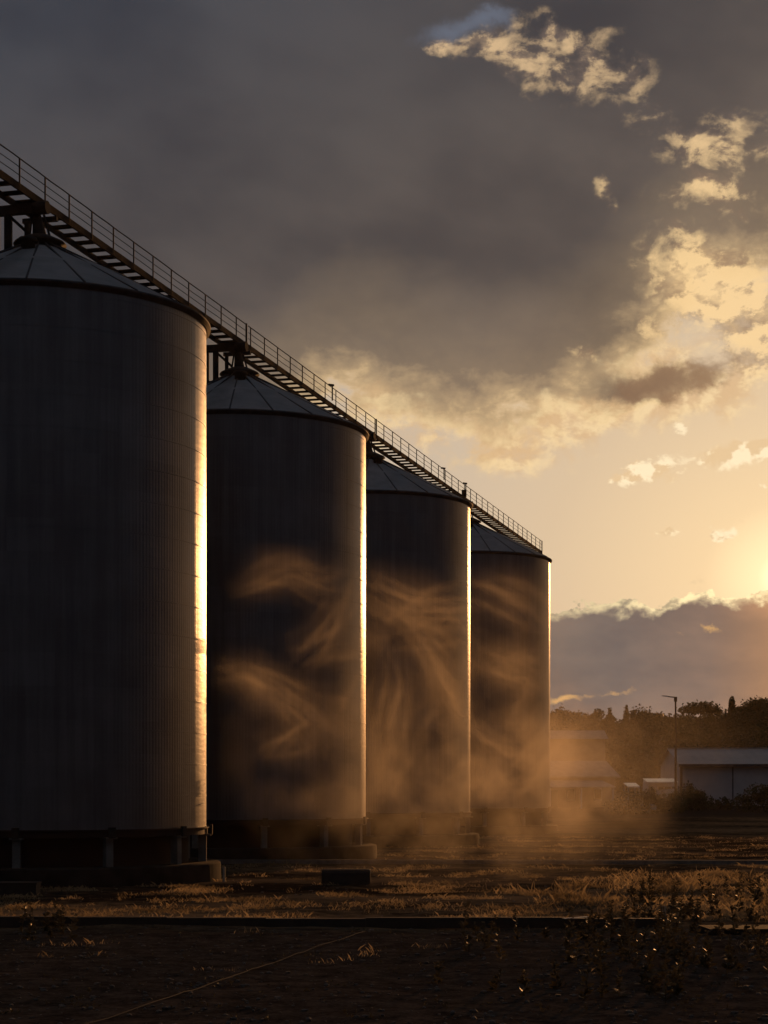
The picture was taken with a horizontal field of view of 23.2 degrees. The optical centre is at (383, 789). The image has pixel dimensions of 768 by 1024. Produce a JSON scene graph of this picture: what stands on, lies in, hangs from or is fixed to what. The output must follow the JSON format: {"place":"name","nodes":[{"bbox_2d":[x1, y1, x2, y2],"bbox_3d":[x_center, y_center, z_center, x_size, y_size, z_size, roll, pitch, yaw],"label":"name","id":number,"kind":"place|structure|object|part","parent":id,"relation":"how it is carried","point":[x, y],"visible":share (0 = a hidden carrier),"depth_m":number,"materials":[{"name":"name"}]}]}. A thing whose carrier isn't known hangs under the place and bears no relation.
{"place":"outdoors","nodes":[
{"label":"outdoors","id":0,"kind":"place"},
{"bbox_2d":[0,801,767,1023],"bbox_3d":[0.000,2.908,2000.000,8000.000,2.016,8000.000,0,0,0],"label":"ground","id":1,"kind":"structure","parent":0,"point":[597,823],"depth_m":43.35,"materials":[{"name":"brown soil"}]},
{"bbox_2d":[0,881,41,896],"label":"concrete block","id":2,"kind":"object","parent":1,"relation":"on","point":[18,887],"visible":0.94,"depth_m":66.05,"materials":[{"name":"grey concrete"}]},
{"bbox_2d":[0,233,220,887],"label":"grain silo","id":3,"kind":"object","parent":1,"relation":"on","point":[103,551],"visible":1,"depth_m":73.03,"materials":[{"name":"metal"}]},
{"bbox_2d":[0,144,541,553],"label":"catwalk","id":4,"kind":"object","parent":3,"relation":"on","point":[34,207],"visible":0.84,"depth_m":101.26,"materials":[{"name":"metal"}]},
{"bbox_2d":[223,867,224,881],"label":"stake","id":5,"kind":"object","parent":1,"relation":"on","point":[223,874],"visible":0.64,"depth_m":76.45,"materials":[{"name":"brown wood"}]},
{"bbox_2d":[86,931,364,1023],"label":"cable","id":6,"kind":"object","parent":1,"relation":"on","point":[213,982],"visible":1,"depth_m":36.15,"materials":[{"name":"black rubber"}]},
{"bbox_2d":[190,366,376,859],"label":"grain silo","id":7,"kind":"object","parent":1,"relation":"on","point":[286,625],"visible":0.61,"depth_m":97.45,"materials":[{"name":"metal"}]},
{"bbox_2d":[0,916,665,928],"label":"timber edging","id":8,"kind":"object","parent":1,"relation":"on","point":[401,922],"visible":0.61,"depth_m":51.51,"materials":[{"name":"brown wood"}]},
{"bbox_2d":[321,869,370,884],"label":"block","id":9,"kind":"structure","parent":1,"relation":"on","point":[348,876],"depth_m":74.63,"materials":[{"name":"grey concrete"}]},
{"bbox_2d":[0,834,767,973],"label":"dry grass","id":10,"kind":"structure","parent":1,"relation":"on","point":[193,889],"depth_m":64.95,"materials":[{"name":"brown plant"}]},
{"bbox_2d":[4,924,767,1023],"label":"weeds","id":11,"kind":"object","parent":1,"relation":"on","point":[436,1000],"visible":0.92,"depth_m":36.17,"materials":[{"name":"green plant"}]},
{"bbox_2d":[17,870,767,1003],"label":"weeds","id":12,"kind":"object","parent":1,"relation":"on","point":[673,981],"visible":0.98,"depth_m":43.35,"materials":[{"name":"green plant"}]},
{"bbox_2d":[352,452,478,847],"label":"grain silo","id":13,"kind":"object","parent":1,"relation":"on","point":[418,661],"visible":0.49,"depth_m":123.70,"materials":[{"name":"metal"}]},
{"bbox_2d":[216,859,767,864],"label":"kerb","id":14,"kind":"structure","parent":1,"relation":"on","point":[634,862],"depth_m":94.08,"materials":[{"name":"concrete"}]},
{"bbox_2d":[460,517,556,835],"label":"grain silo","id":15,"kind":"object","parent":1,"relation":"on","point":[509,686],"visible":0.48,"depth_m":154.84,"materials":[{"name":"metal"}]},
{"bbox_2d":[550,730,607,760],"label":"long shed","id":16,"kind":"structure","parent":1,"relation":"on","point":[577,745],"depth_m":262.00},
{"bbox_2d":[550,760,620,808],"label":"house","id":17,"kind":"structure","parent":1,"relation":"on","point":[582,784],"depth_m":202.33,"materials":[{"name":"white paint"}]},
{"bbox_2d":[551,790,557,807],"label":"door","id":18,"kind":"structure","parent":17,"relation":"in","point":[554,793],"depth_m":200.83,"materials":[{"name":"wood"}]},
{"bbox_2d":[566,788,574,799],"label":"window","id":19,"kind":"structure","parent":17,"relation":"in","point":[570,792],"depth_m":201.61,"materials":[{"name":"brown glass"}]},
{"bbox_2d":[594,788,601,799],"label":"window","id":20,"kind":"structure","parent":17,"relation":"in","point":[597,791],"depth_m":203.02,"materials":[{"name":"brown glass"}]},
{"bbox_2d":[624,783,639,797],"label":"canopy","id":21,"kind":"object","parent":1,"relation":"on","point":[632,785],"visible":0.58,"depth_m":196.75,"materials":[{"name":"white metal"}]},
{"bbox_2d":[601,789,667,814],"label":"bush","id":22,"kind":"object","parent":1,"relation":"on","point":[639,796],"visible":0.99,"depth_m":186.78,"materials":[{"name":"green plant"}]},
{"bbox_2d":[616,799,655,813],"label":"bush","id":23,"kind":"object","parent":1,"relation":"on","point":[650,810],"visible":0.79,"depth_m":187.07,"materials":[{"name":"green plant"}]},
{"bbox_2d":[639,785,661,813],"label":"bush","id":24,"kind":"object","parent":1,"relation":"on","point":[653,792],"visible":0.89,"depth_m":187.62,"materials":[{"name":"green plant"}]},
{"bbox_2d":[643,778,677,788],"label":"canopy","id":25,"kind":"object","parent":1,"relation":"on","point":[659,780],"visible":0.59,"depth_m":201.27,"materials":[{"name":"white metal"}]},
{"bbox_2d":[643,781,679,805],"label":"parked van","id":26,"kind":"object","parent":1,"relation":"on","point":[666,788],"visible":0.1,"depth_m":201.55,"materials":[{"name":"white paint"}]},
{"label":"side window","id":27,"kind":"part","parent":26,"relation":"part of","materials":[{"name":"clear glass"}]},
{"bbox_2d":[662,695,676,790],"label":"street lamp","id":28,"kind":"object","parent":1,"relation":"on","point":[675,772],"visible":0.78,"depth_m":198.91,"materials":[{"name":"metal"}]},
{"bbox_2d":[655,791,689,812],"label":"bush","id":29,"kind":"object","parent":1,"relation":"on","point":[671,802],"visible":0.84,"depth_m":188.77,"materials":[{"name":"green plant"}]},
{"bbox_2d":[670,780,703,809],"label":"bush","id":30,"kind":"object","parent":1,"relation":"on","point":[683,790],"visible":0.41,"depth_m":195.61,"materials":[{"name":"green plant"}]},
{"bbox_2d":[677,788,716,810],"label":"bush","id":31,"kind":"object","parent":1,"relation":"on","point":[698,800],"visible":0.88,"depth_m":193.74,"materials":[{"name":"green plant"}]},
{"bbox_2d":[657,748,767,805],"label":"warehouse","id":32,"kind":"structure","parent":1,"relation":"on","point":[728,773],"depth_m":214.00,"materials":[{"name":"metal"}]},
{"bbox_2d":[709,796,736,809],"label":"bush","id":33,"kind":"object","parent":1,"relation":"on","point":[726,803],"visible":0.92,"depth_m":195.87,"materials":[{"name":"green plant"}]},
{"bbox_2d":[698,925,767,935],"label":"concrete slab","id":34,"kind":"structure","parent":1,"relation":"on","point":[763,929],"depth_m":48.82,"materials":[{"name":"grey concrete"}]},
{"bbox_2d":[731,782,767,811],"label":"bush","id":35,"kind":"object","parent":1,"relation":"on","point":[760,797],"visible":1,"depth_m":191.66,"materials":[{"name":"green plant"}]},
{"bbox_2d":[0,0,767,722],"label":"sky","id":36,"kind":"structure","parent":0,"point":[527,240],"materials":[{"name":"grey"}]},
{"bbox_2d":[490,866,767,916],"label":"tall dry grass","id":37,"kind":"structure","parent":0,"point":[579,897],"depth_m":67.55,"materials":[{"name":"brown plant"}]},
{"bbox_2d":[615,719,764,800],"bbox_3d":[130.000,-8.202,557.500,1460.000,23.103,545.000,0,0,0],"label":"hills","id":38,"kind":"structure","parent":0,"point":[618,795],"depth_m":316.76,"materials":[{"name":"green plant"}]},
{"bbox_2d":[590,708,605,725],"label":"pine tree","id":39,"kind":"object","parent":38,"relation":"on","point":[597,713],"visible":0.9,"depth_m":419.71,"materials":[{"name":"green plant"}]},
{"bbox_2d":[601,708,620,730],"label":"pine tree","id":40,"kind":"object","parent":38,"relation":"on","point":[610,718],"visible":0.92,"depth_m":419.55,"materials":[{"name":"green plant"}]},
{"bbox_2d":[621,705,629,725],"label":"cypress tree","id":41,"kind":"object","parent":38,"relation":"on","point":[626,713],"visible":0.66,"depth_m":424.69,"materials":[{"name":"green plant"}]},
{"bbox_2d":[550,697,767,794],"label":"woodland","id":42,"kind":"object","parent":38,"relation":"on","point":[631,756],"visible":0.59,"depth_m":390.96,"materials":[{"name":"green plant"}]},
{"bbox_2d":[674,700,724,726],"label":"umbrella pine","id":43,"kind":"object","parent":38,"relation":"on","point":[709,709],"visible":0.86,"depth_m":409.33,"materials":[{"name":"green plant"}]},
{"bbox_2d":[728,696,736,712],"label":"cypress tree","id":44,"kind":"object","parent":38,"relation":"on","point":[732,704],"visible":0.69,"depth_m":424.70,"materials":[{"name":"green plant"}]},
{"bbox_2d":[736,695,767,711],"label":"ridge tree","id":45,"kind":"object","parent":38,"relation":"on","point":[755,703],"visible":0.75,"depth_m":423.45,"materials":[{"name":"green plant"}]}
]}

